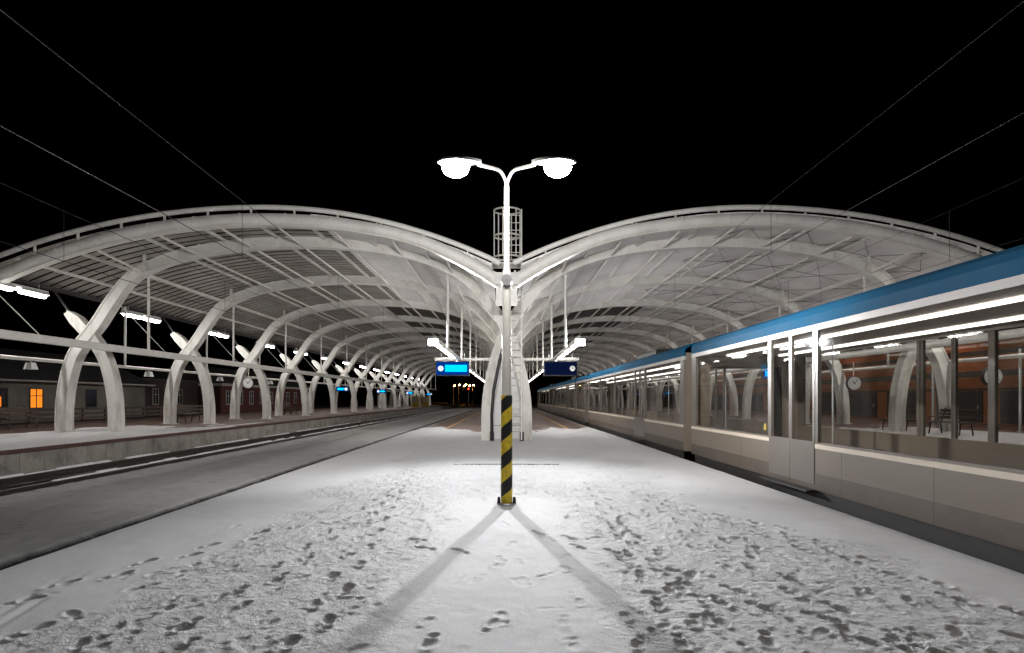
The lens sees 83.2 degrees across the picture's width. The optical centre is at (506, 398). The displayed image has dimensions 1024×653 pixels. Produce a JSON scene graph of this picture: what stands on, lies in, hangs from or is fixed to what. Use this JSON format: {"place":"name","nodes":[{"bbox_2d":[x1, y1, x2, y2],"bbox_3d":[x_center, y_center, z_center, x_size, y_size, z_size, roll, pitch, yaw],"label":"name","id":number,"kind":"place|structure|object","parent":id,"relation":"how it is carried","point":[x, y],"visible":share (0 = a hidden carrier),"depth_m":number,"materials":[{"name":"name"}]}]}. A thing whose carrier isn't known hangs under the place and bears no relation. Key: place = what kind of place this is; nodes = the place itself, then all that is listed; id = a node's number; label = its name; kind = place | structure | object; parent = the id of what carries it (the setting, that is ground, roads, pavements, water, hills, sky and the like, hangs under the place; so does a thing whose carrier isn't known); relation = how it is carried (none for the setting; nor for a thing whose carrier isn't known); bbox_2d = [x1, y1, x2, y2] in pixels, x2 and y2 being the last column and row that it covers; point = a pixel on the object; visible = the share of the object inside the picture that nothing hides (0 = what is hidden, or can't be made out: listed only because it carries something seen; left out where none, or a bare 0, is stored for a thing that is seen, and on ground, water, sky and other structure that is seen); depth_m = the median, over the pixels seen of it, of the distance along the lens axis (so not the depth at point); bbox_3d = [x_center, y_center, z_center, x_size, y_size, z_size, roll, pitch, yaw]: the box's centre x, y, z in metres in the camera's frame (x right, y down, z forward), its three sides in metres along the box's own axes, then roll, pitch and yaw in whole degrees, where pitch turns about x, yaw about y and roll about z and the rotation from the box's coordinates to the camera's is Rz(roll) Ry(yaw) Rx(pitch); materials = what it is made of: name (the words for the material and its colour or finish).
{"place":"outdoors","nodes":[
{"label":"outdoors","id":0,"kind":"place"},
{"bbox_2d":[0,348,155,423],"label":"trackside building","id":1,"kind":"structure","parent":0,"point":[20,386],"depth_m":41.54,"materials":[{"name":"paint"}]},
{"bbox_2d":[0,387,7,407],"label":"window","id":2,"kind":"structure","parent":1,"relation":"in","point":[3,390],"depth_m":36.72,"materials":[{"name":"glass"}]},
{"bbox_2d":[29,388,42,408],"bbox_3d":[-31.967,-0.025,39.200,0.060,1.390,1.140,0,0,0],"label":"window","id":3,"kind":"structure","parent":1,"relation":"in","point":[35,394],"depth_m":39.15,"materials":[{"name":"glass"}]},
{"bbox_2d":[86,389,96,407],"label":"window","id":4,"kind":"structure","parent":1,"relation":"in","point":[91,394],"depth_m":44.42,"materials":[{"name":"glass"}]},
{"bbox_2d":[0,403,447,425],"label":"yard ground","id":5,"kind":"structure","parent":0,"point":[324,405],"depth_m":61.43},
{"bbox_2d":[0,405,203,423],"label":"yard fence","id":6,"kind":"object","parent":5,"relation":"on","point":[82,413],"visible":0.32,"depth_m":36.67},
{"bbox_2d":[142,378,199,413],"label":"dark annex","id":7,"kind":"object","parent":5,"relation":"on","point":[187,393],"visible":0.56,"depth_m":55.79,"materials":[{"name":"brick"}]},
{"bbox_2d":[152,388,158,404],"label":"window","id":8,"kind":"structure","parent":7,"relation":"in","point":[155,392],"depth_m":54.48,"materials":[{"name":"glass"}]},
{"bbox_2d":[177,389,182,403],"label":"window","id":9,"kind":"structure","parent":7,"relation":"in","point":[180,393],"depth_m":58.66,"materials":[{"name":"glass"}]},
{"bbox_2d":[0,404,448,433],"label":"side platform paving","id":10,"kind":"structure","parent":0,"point":[250,417],"depth_m":34.09,"materials":[{"name":"concrete"}]},
{"bbox_2d":[0,406,40,429],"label":"platform bench","id":11,"kind":"object","parent":10,"relation":"on","point":[12,411],"visible":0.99,"depth_m":24.77,"materials":[{"name":"wood"}]},
{"bbox_2d":[51,263,148,431],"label":"crossed column","id":12,"kind":"structure","parent":10,"relation":"on","point":[94,328],"depth_m":22.13,"materials":[{"name":"concrete"}]},
{"bbox_2d":[0,422,260,450],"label":"side snow","id":13,"kind":"structure","parent":10,"relation":"on","point":[32,439],"depth_m":19.84,"materials":[{"name":"snow"}]},
{"bbox_2d":[177,405,201,422],"bbox_3d":[-17.480,0.804,31.600,0.641,0.958,1.800,0,0,0],"label":"platform bench","id":14,"kind":"object","parent":10,"relation":"on","point":[183,409],"visible":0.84,"depth_m":31.64,"materials":[{"name":"wood"}]},
{"bbox_2d":[161,295,233,423],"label":"crossed column","id":15,"kind":"structure","parent":10,"relation":"on","point":[193,344],"depth_m":29.11,"materials":[{"name":"concrete"}]},
{"bbox_2d":[229,316,286,418],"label":"crossed column","id":16,"kind":"structure","parent":10,"relation":"on","point":[253,355],"depth_m":36.11,"materials":[{"name":"metal"}]},
{"bbox_2d":[243,368,254,388],"bbox_3d":[-16.200,-1.310,36.200,0.680,1.340,0.196,0,0,0],"label":"hanging clock","id":17,"kind":"object","parent":16,"relation":"hanging from","point":[248,383],"visible":0.98,"depth_m":36.11,"materials":[{"name":"white metal"}]},
{"bbox_2d":[273,329,322,415],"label":"crossed column","id":18,"kind":"structure","parent":10,"relation":"on","point":[294,362],"depth_m":43.11,"materials":[{"name":"metal"}]},
{"bbox_2d":[307,339,347,413],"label":"crossed column","id":19,"kind":"structure","parent":10,"relation":"on","point":[325,366],"depth_m":50.11,"materials":[{"name":"metal"}]},
{"bbox_2d":[333,346,367,411],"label":"crossed column","id":20,"kind":"structure","parent":10,"relation":"on","point":[341,370],"depth_m":57.11,"materials":[{"name":"metal"}]},
{"bbox_2d":[351,352,382,409],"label":"crossed column","id":21,"kind":"structure","parent":10,"relation":"on","point":[363,375],"depth_m":64.11,"materials":[{"name":"metal"}]},
{"bbox_2d":[0,204,501,391],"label":"station canopy","id":22,"kind":"object","parent":21,"relation":"on","point":[405,266],"visible":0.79,"depth_m":25.47,"materials":[{"name":"metal"}]},
{"bbox_2d":[0,282,49,297],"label":"platform light","id":23,"kind":"object","parent":22,"relation":"attached to","point":[26,290],"visible":1,"depth_m":20.55,"materials":[{"name":"grey paint"}]},
{"bbox_2d":[23,361,37,369],"bbox_3d":[-17.000,-1.250,20.600,0.320,0.400,0.280,0,0,0],"label":"loudspeaker","id":24,"kind":"object","parent":22,"relation":"attached to","point":[30,365],"visible":1,"depth_m":20.50,"materials":[{"name":"grey paint"}]},
{"bbox_2d":[120,309,161,322],"bbox_3d":[-17.200,-3.970,27.200,0.320,0.460,2.800,0,0,0],"label":"platform light","id":25,"kind":"object","parent":22,"relation":"attached to","point":[138,315],"visible":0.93,"depth_m":26.99,"materials":[{"name":"grey paint"}]},
{"bbox_2d":[209,330,229,337],"bbox_3d":[-17.200,-3.970,34.200,0.320,0.460,2.800,0,0,0],"label":"platform light","id":26,"kind":"object","parent":22,"relation":"attached to","point":[220,334],"visible":0.61,"depth_m":34.46,"materials":[{"name":"grey paint"}]},
{"bbox_2d":[432,336,449,350],"bbox_3d":[-3.100,-2.620,69.900,0.100,0.120,90.800,0,0,0],"label":"light trunking","id":27,"kind":"object","parent":22,"relation":"hanging from","point":[443,345],"visible":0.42,"depth_m":27.20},
{"bbox_2d":[428,335,437,345],"bbox_3d":[-3.100,-2.462,24.385,0.400,0.443,0.270,0,0,0],"label":"floodlight","id":28,"kind":"object","parent":27,"relation":"attached to","point":[433,342],"visible":1,"depth_m":24.28,"materials":[{"name":"grey paint"}]},
{"bbox_2d":[493,272,519,305],"bbox_3d":[0.000,-3.670,19.400,0.900,1.040,0.580,0,0,0],"label":"connection box","id":29,"kind":"object","parent":22,"relation":"attached to","point":[499,275],"visible":0.56,"depth_m":19.40,"materials":[{"name":"grey paint"}]},
{"bbox_2d":[435,358,578,360],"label":"cross beam","id":30,"kind":"structure","parent":22,"relation":"attached to","point":[488,359],"depth_m":28.40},
{"bbox_2d":[436,354,469,375],"bbox_3d":[-2.660,-1.670,28.454,1.660,1.100,0.251,0,0,0],"label":"information display","id":31,"kind":"object","parent":30,"relation":"hanging from","point":[452,368],"visible":1,"depth_m":28.35,"materials":[{"name":"blue plastic"}]},
{"bbox_2d":[544,354,577,375],"bbox_3d":[2.660,-1.670,28.454,1.660,1.100,0.251,0,0,0],"label":"information display","id":32,"kind":"object","parent":30,"relation":"hanging from","point":[560,368],"visible":1,"depth_m":28.35,"materials":[{"name":"blue plastic"}]},
{"bbox_2d":[365,356,394,408],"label":"crossed column","id":33,"kind":"structure","parent":10,"relation":"on","point":[378,375],"depth_m":71.11,"materials":[{"name":"metal"}]},
{"bbox_2d":[378,360,404,407],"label":"crossed column","id":34,"kind":"structure","parent":10,"relation":"on","point":[390,377],"depth_m":78.11,"materials":[{"name":"metal"}]},
{"bbox_2d":[389,364,412,406],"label":"crossed column","id":35,"kind":"structure","parent":10,"relation":"on","point":[398,380],"depth_m":85.11,"materials":[{"name":"metal"}]},
{"bbox_2d":[398,366,419,406],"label":"crossed column","id":36,"kind":"structure","parent":10,"relation":"on","point":[409,389],"depth_m":92.11,"materials":[{"name":"metal"}]},
{"bbox_2d":[411,396,419,406],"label":"vending box","id":37,"kind":"object","parent":10,"relation":"on","point":[415,401],"visible":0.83,"depth_m":87.50,"materials":[{"name":"yellow paint"}]},
{"bbox_2d":[406,368,425,405],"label":"crossed column","id":38,"kind":"structure","parent":10,"relation":"on","point":[416,389],"depth_m":99.11,"materials":[{"name":"metal"}]},
{"bbox_2d":[413,371,431,395],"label":"crossed column","id":39,"kind":"structure","parent":10,"relation":"on","point":[421,382],"depth_m":106.11,"materials":[{"name":"metal"}]},
{"bbox_2d":[422,396,428,406],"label":"vending box","id":40,"kind":"object","parent":10,"relation":"on","point":[425,401],"visible":1,"depth_m":95.50,"materials":[{"name":"yellow paint"}]},
{"bbox_2d":[419,372,435,404],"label":"crossed column","id":41,"kind":"structure","parent":10,"relation":"on","point":[427,382],"depth_m":113.11,"materials":[{"name":"metal"}]},
{"bbox_2d":[148,365,309,412],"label":"brick building","id":42,"kind":"structure","parent":0,"point":[251,400],"depth_m":68.84,"materials":[{"name":"brick"}]},
{"bbox_2d":[226,390,230,404],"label":"window","id":43,"kind":"structure","parent":42,"relation":"in","point":[228,393],"depth_m":64.17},
{"bbox_2d":[249,391,253,403],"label":"window","id":44,"kind":"structure","parent":42,"relation":"in","point":[251,393],"depth_m":69.97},
{"bbox_2d":[0,182,460,379],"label":"messenger wire","id":45,"kind":"object","parent":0,"point":[181,262],"visible":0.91,"depth_m":18.27,"materials":[{"name":"metal"}]},
{"bbox_2d":[0,241,457,383],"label":"contact wire","id":46,"kind":"object","parent":45,"relation":"hanging from","point":[167,293],"visible":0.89,"depth_m":17.32,"materials":[{"name":"metal"}]},
{"bbox_2d":[0,9,471,372],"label":"messenger wire","id":47,"kind":"object","parent":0,"point":[177,150],"visible":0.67,"depth_m":10.63,"materials":[{"name":"metal"}]},
{"bbox_2d":[0,125,476,382],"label":"contact wire","id":48,"kind":"object","parent":47,"relation":"hanging from","point":[163,213],"visible":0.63,"depth_m":10.20,"materials":[{"name":"metal"}]},
{"bbox_2d":[314,400,675,405],"bbox_3d":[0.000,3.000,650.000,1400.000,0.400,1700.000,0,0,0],"label":"ground","id":49,"kind":"structure","parent":0,"point":[475,402],"depth_m":590.23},
{"bbox_2d":[0,405,481,569],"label":"track bed","id":50,"kind":"object","parent":49,"relation":"on","point":[36,523],"visible":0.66,"depth_m":12.01,"materials":[{"name":"gravel"}]},
{"bbox_2d":[0,405,471,496],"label":"railway track","id":51,"kind":"structure","parent":50,"relation":"on","point":[13,479],"depth_m":17.55,"materials":[{"name":"metal"}]},
{"bbox_2d":[532,405,694,458],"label":"track bed","id":52,"kind":"object","parent":49,"relation":"on","point":[691,455],"depth_m":19.37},
{"bbox_2d":[532,405,694,461],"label":"railway track","id":53,"kind":"structure","parent":52,"relation":"on","point":[689,458],"depth_m":17.90,"materials":[{"name":"metal"}]},
{"bbox_2d":[538,244,1023,573],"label":"passenger train","id":54,"kind":"object","parent":53,"relation":"on","point":[955,493],"visible":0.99,"depth_m":9.36,"materials":[{"name":"beige paint"}]},
{"bbox_2d":[432,408,582,431],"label":"platform paving","id":55,"kind":"structure","parent":0,"point":[473,423],"depth_m":39.77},
{"bbox_2d":[442,262,570,440],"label":"crossed column","id":56,"kind":"structure","parent":55,"relation":"on","point":[489,302],"depth_m":22.11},
{"bbox_2d":[490,347,501,440],"bbox_3d":[-0.341,-0.257,22.000,0.598,3.716,0.160,0,0,0],"label":"drain pipe","id":57,"kind":"object","parent":56,"relation":"attached to","point":[492,399],"visible":0.84,"depth_m":21.95,"materials":[{"name":"black metal"}]},
{"bbox_2d":[491,206,522,439],"bbox_3d":[0.020,-2.800,21.850,1.200,8.700,0.910,0,0,0],"label":"caged ladder","id":58,"kind":"object","parent":56,"relation":"attached to","point":[501,265],"visible":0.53,"depth_m":21.72,"materials":[{"name":"metal"}]},
{"bbox_2d":[467,315,545,343],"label":"crossed column","id":59,"kind":"structure","parent":55,"relation":"on","point":[491,334],"depth_m":36.11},
{"bbox_2d":[478,339,534,350],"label":"crossed column","id":60,"kind":"structure","parent":55,"relation":"on","point":[526,344],"depth_m":50.11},
{"bbox_2d":[458,295,555,381],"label":"crossed column","id":61,"kind":"structure","parent":55,"relation":"on","point":[481,312],"depth_m":29.11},
{"bbox_2d":[474,329,539,347],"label":"crossed column","id":62,"kind":"structure","parent":55,"relation":"on","point":[491,343],"depth_m":43.11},
{"bbox_2d":[0,427,1023,652],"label":"snow","id":63,"kind":"structure","parent":55,"relation":"on","point":[593,541],"depth_m":5.36,"materials":[{"name":"snow"}]},
{"bbox_2d":[437,155,575,505],"bbox_3d":[0.000,-0.899,8.297,1.880,5.078,1.225,0,0,0],"label":"lamp post","id":64,"kind":"object","parent":63,"relation":"on","point":[453,166],"visible":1,"depth_m":8.69,"materials":[{"name":"metal"}]},
{"bbox_2d":[493,365,520,438],"bbox_3d":[0.000,0.070,24.380,1.200,3.120,2.440,0,0,0],"label":"equipment cabinet","id":65,"kind":"object","parent":63,"relation":"on","point":[516,402],"visible":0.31,"depth_m":23.20,"materials":[{"name":"metal"}]},
{"bbox_2d":[0,0,1023,399],"label":"sky","id":66,"kind":"structure","parent":0,"point":[353,106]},
{"bbox_2d":[530,390,541,404],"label":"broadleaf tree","id":67,"kind":"object","parent":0,"point":[534,397],"visible":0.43,"depth_m":209.09,"materials":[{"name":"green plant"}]},
{"bbox_2d":[566,1,1023,354],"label":"messenger wire","id":68,"kind":"object","parent":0,"point":[855,134],"visible":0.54,"depth_m":10.03,"materials":[{"name":"grey metal"}]},
{"bbox_2d":[541,113,1022,379],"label":"contact wire","id":69,"kind":"object","parent":68,"relation":"hanging from","point":[856,205],"visible":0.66,"depth_m":10.04,"materials":[{"name":"grey metal"}]},
{"bbox_2d":[586,403,1016,425],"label":"yard ground","id":70,"kind":"structure","parent":0,"point":[672,405],"depth_m":134.40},
{"bbox_2d":[673,327,1023,425],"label":"freight shed","id":71,"kind":"structure","parent":70,"relation":"on","point":[869,397],"depth_m":42.50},
{"bbox_2d":[718,395,728,409],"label":"door","id":72,"kind":"structure","parent":71,"relation":"in","point":[720,397],"depth_m":79.98,"materials":[{"name":"glass"}]},
{"bbox_2d":[737,395,742,410],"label":"door","id":73,"kind":"structure","parent":71,"relation":"in","point":[740,397],"depth_m":73.83,"materials":[{"name":"glass"}]},
{"bbox_2d":[751,394,762,411],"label":"door","id":74,"kind":"structure","parent":71,"relation":"in","point":[757,400],"depth_m":68.83,"materials":[{"name":"glass"}]},
{"bbox_2d":[822,393,836,414],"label":"door","id":75,"kind":"structure","parent":71,"relation":"in","point":[826,397],"depth_m":53.64,"materials":[{"name":"metal"}]},
{"bbox_2d":[849,393,876,416],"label":"door","id":76,"kind":"structure","parent":71,"relation":"in","point":[861,404],"depth_m":48.39,"materials":[{"name":"metal"}]},
{"bbox_2d":[887,392,915,418],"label":"door","id":77,"kind":"structure","parent":71,"relation":"in","point":[911,396],"depth_m":42.76,"materials":[{"name":"metal"}]},
{"bbox_2d":[936,391,982,422],"bbox_3d":[29.959,0.500,38.250,0.077,2.000,3.900,0,0,0],"label":"door","id":78,"kind":"structure","parent":71,"relation":"in","point":[971,400],"depth_m":37.30,"materials":[{"name":"wood"}]},
{"bbox_2d":[1000,390,1023,424],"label":"door","id":79,"kind":"structure","parent":71,"relation":"in","point":[1009,399],"depth_m":34.27,"materials":[{"name":"metal"}]},
{"bbox_2d":[583,178,1022,365],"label":"messenger wire","id":80,"kind":"object","parent":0,"point":[870,245],"visible":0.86,"depth_m":15.38,"materials":[{"name":"grey metal"}]},
{"bbox_2d":[581,238,1022,375],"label":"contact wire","id":81,"kind":"object","parent":80,"relation":"hanging from","point":[861,288],"visible":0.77,"depth_m":16.64,"materials":[{"name":"grey metal"}]},
{"bbox_2d":[583,404,1023,433],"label":"side platform paving","id":82,"kind":"structure","parent":0,"point":[862,423],"depth_m":32.59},
{"bbox_2d":[587,369,605,405],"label":"crossed column","id":83,"kind":"structure","parent":82,"relation":"on","point":[596,389],"depth_m":99.11,"materials":[{"name":"metal"}]},
{"bbox_2d":[600,364,623,406],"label":"crossed column","id":84,"kind":"structure","parent":82,"relation":"on","point":[621,396],"depth_m":85.11,"materials":[{"name":"metal"}]},
{"bbox_2d":[608,360,631,407],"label":"crossed column","id":85,"kind":"structure","parent":82,"relation":"on","point":[620,386],"depth_m":78.11,"materials":[{"name":"metal"}]},
{"bbox_2d":[618,357,642,408],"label":"crossed column","id":86,"kind":"structure","parent":82,"relation":"on","point":[622,360],"depth_m":71.11,"materials":[{"name":"metal"}]},
{"bbox_2d":[630,352,661,409],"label":"crossed column","id":87,"kind":"structure","parent":82,"relation":"on","point":[656,384],"depth_m":64.11,"materials":[{"name":"metal"}]},
{"bbox_2d":[512,204,1023,391],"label":"station canopy","id":88,"kind":"object","parent":87,"relation":"on","point":[627,266],"visible":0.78,"depth_m":25.06,"materials":[{"name":"metal"}]},
{"bbox_2d":[563,336,580,349],"bbox_3d":[3.100,-2.620,69.900,0.100,0.120,90.800,0,0,0],"label":"light trunking","id":89,"kind":"object","parent":88,"relation":"hanging from","point":[571,343],"visible":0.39,"depth_m":27.21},
{"bbox_2d":[575,335,584,345],"bbox_3d":[3.100,-2.462,24.385,0.400,0.443,0.270,0,0,0],"label":"floodlight","id":90,"kind":"object","parent":89,"relation":"attached to","point":[580,342],"visible":1,"depth_m":24.28,"materials":[{"name":"grey paint"}]},
{"bbox_2d":[761,369,767,379],"bbox_3d":[14.800,-1.540,31.494,1.700,0.980,0.232,0,0,0],"label":"information display","id":91,"kind":"object","parent":88,"relation":"hanging from","point":[764,374],"visible":0.13,"depth_m":31.38,"materials":[{"name":"blue plastic"}]},
{"bbox_2d":[845,362,861,389],"bbox_3d":[16.600,-1.070,27.600,0.680,1.340,0.196,0,0,0],"label":"hanging clock","id":92,"kind":"object","parent":88,"relation":"hanging from","point":[853,382],"visible":1,"depth_m":27.51,"materials":[{"name":"white plastic"}]},
{"bbox_2d":[980,367,1002,385],"bbox_3d":[16.900,-1.110,20.100,0.680,1.340,0.196,0,0,0],"label":"hanging clock","id":93,"kind":"object","parent":88,"relation":"hanging from","point":[984,376],"visible":0.49,"depth_m":20.02,"materials":[{"name":"white plastic"}]},
{"bbox_2d":[646,346,678,411],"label":"crossed column","id":94,"kind":"structure","parent":82,"relation":"on","point":[660,391],"depth_m":57.13,"materials":[{"name":"metal"}]},
{"bbox_2d":[665,339,679,413],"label":"crossed column","id":95,"kind":"structure","parent":82,"relation":"on","point":[672,345],"depth_m":50.11,"materials":[{"name":"metal"}]},
{"bbox_2d":[690,329,739,415],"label":"crossed column","id":96,"kind":"structure","parent":82,"relation":"on","point":[731,385],"depth_m":43.11,"materials":[{"name":"metal"}]},
{"bbox_2d":[726,315,759,418],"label":"crossed column","id":97,"kind":"structure","parent":82,"relation":"on","point":[747,392],"depth_m":36.13,"materials":[{"name":"metal"}]},
{"bbox_2d":[779,296,851,423],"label":"crossed column","id":98,"kind":"structure","parent":82,"relation":"on","point":[842,401],"depth_m":29.11,"materials":[{"name":"concrete"}]},
{"bbox_2d":[865,263,961,431],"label":"crossed column","id":99,"kind":"structure","parent":82,"relation":"on","point":[938,358],"depth_m":22.13,"materials":[{"name":"concrete"}]},
{"bbox_2d":[807,425,1023,444],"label":"side snow","id":100,"kind":"structure","parent":82,"relation":"on","point":[1011,438],"depth_m":20.38,"materials":[{"name":"snow"}]},
{"bbox_2d":[879,408,915,430],"bbox_3d":[15.680,0.804,22.900,0.641,0.958,1.800,0,0,0],"label":"platform bench","id":101,"kind":"object","parent":100,"relation":"on","point":[909,411],"visible":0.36,"depth_m":22.66,"materials":[{"name":"wood"}]},
{"bbox_2d":[926,408,980,435],"bbox_3d":[15.680,0.804,20.300,0.641,0.958,1.800,0,0,0],"label":"platform bench","id":102,"kind":"object","parent":100,"relation":"on","point":[945,411],"visible":0.88,"depth_m":20.07,"materials":[{"name":"metal"}]},
{"bbox_2d":[931,370,935,426],"bbox_3d":[19.600,-0.310,26.500,0.240,3.200,0.240,0,0,0],"label":"yard post","id":103,"kind":"object","parent":82,"relation":"on","point":[933,399],"visible":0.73,"depth_m":26.45,"materials":[{"name":"metal"}]},
{"bbox_2d":[1016,349,1023,432],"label":"yard post","id":104,"kind":"object","parent":82,"relation":"on","point":[1020,394],"visible":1,"depth_m":21.96,"materials":[{"name":"metal"}]},
{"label":"side platform body","id":105,"kind":"structure","parent":0,"visible":0},
{"bbox_2d":[0,405,452,475],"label":"platform wall","id":106,"kind":"structure","parent":105,"relation":"attached to","point":[29,462],"depth_m":20.12,"materials":[{"name":"concrete"}]},
{"bbox_2d":[0,404,453,454],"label":"platform coping","id":107,"kind":"object","parent":105,"relation":"on","point":[15,451],"visible":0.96,"depth_m":20.88,"materials":[{"name":"concrete"}]},
{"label":"platform body","id":108,"kind":"structure","parent":0,"visible":0},
{"bbox_2d":[426,407,481,426],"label":"platform edge","id":109,"kind":"object","parent":108,"relation":"on","point":[449,418],"visible":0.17,"depth_m":45.44,"materials":[{"name":"concrete"}]},
{"bbox_2d":[533,408,586,427],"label":"platform edge","id":110,"kind":"object","parent":108,"relation":"on","point":[563,419],"visible":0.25,"depth_m":45.44,"materials":[{"name":"concrete"}]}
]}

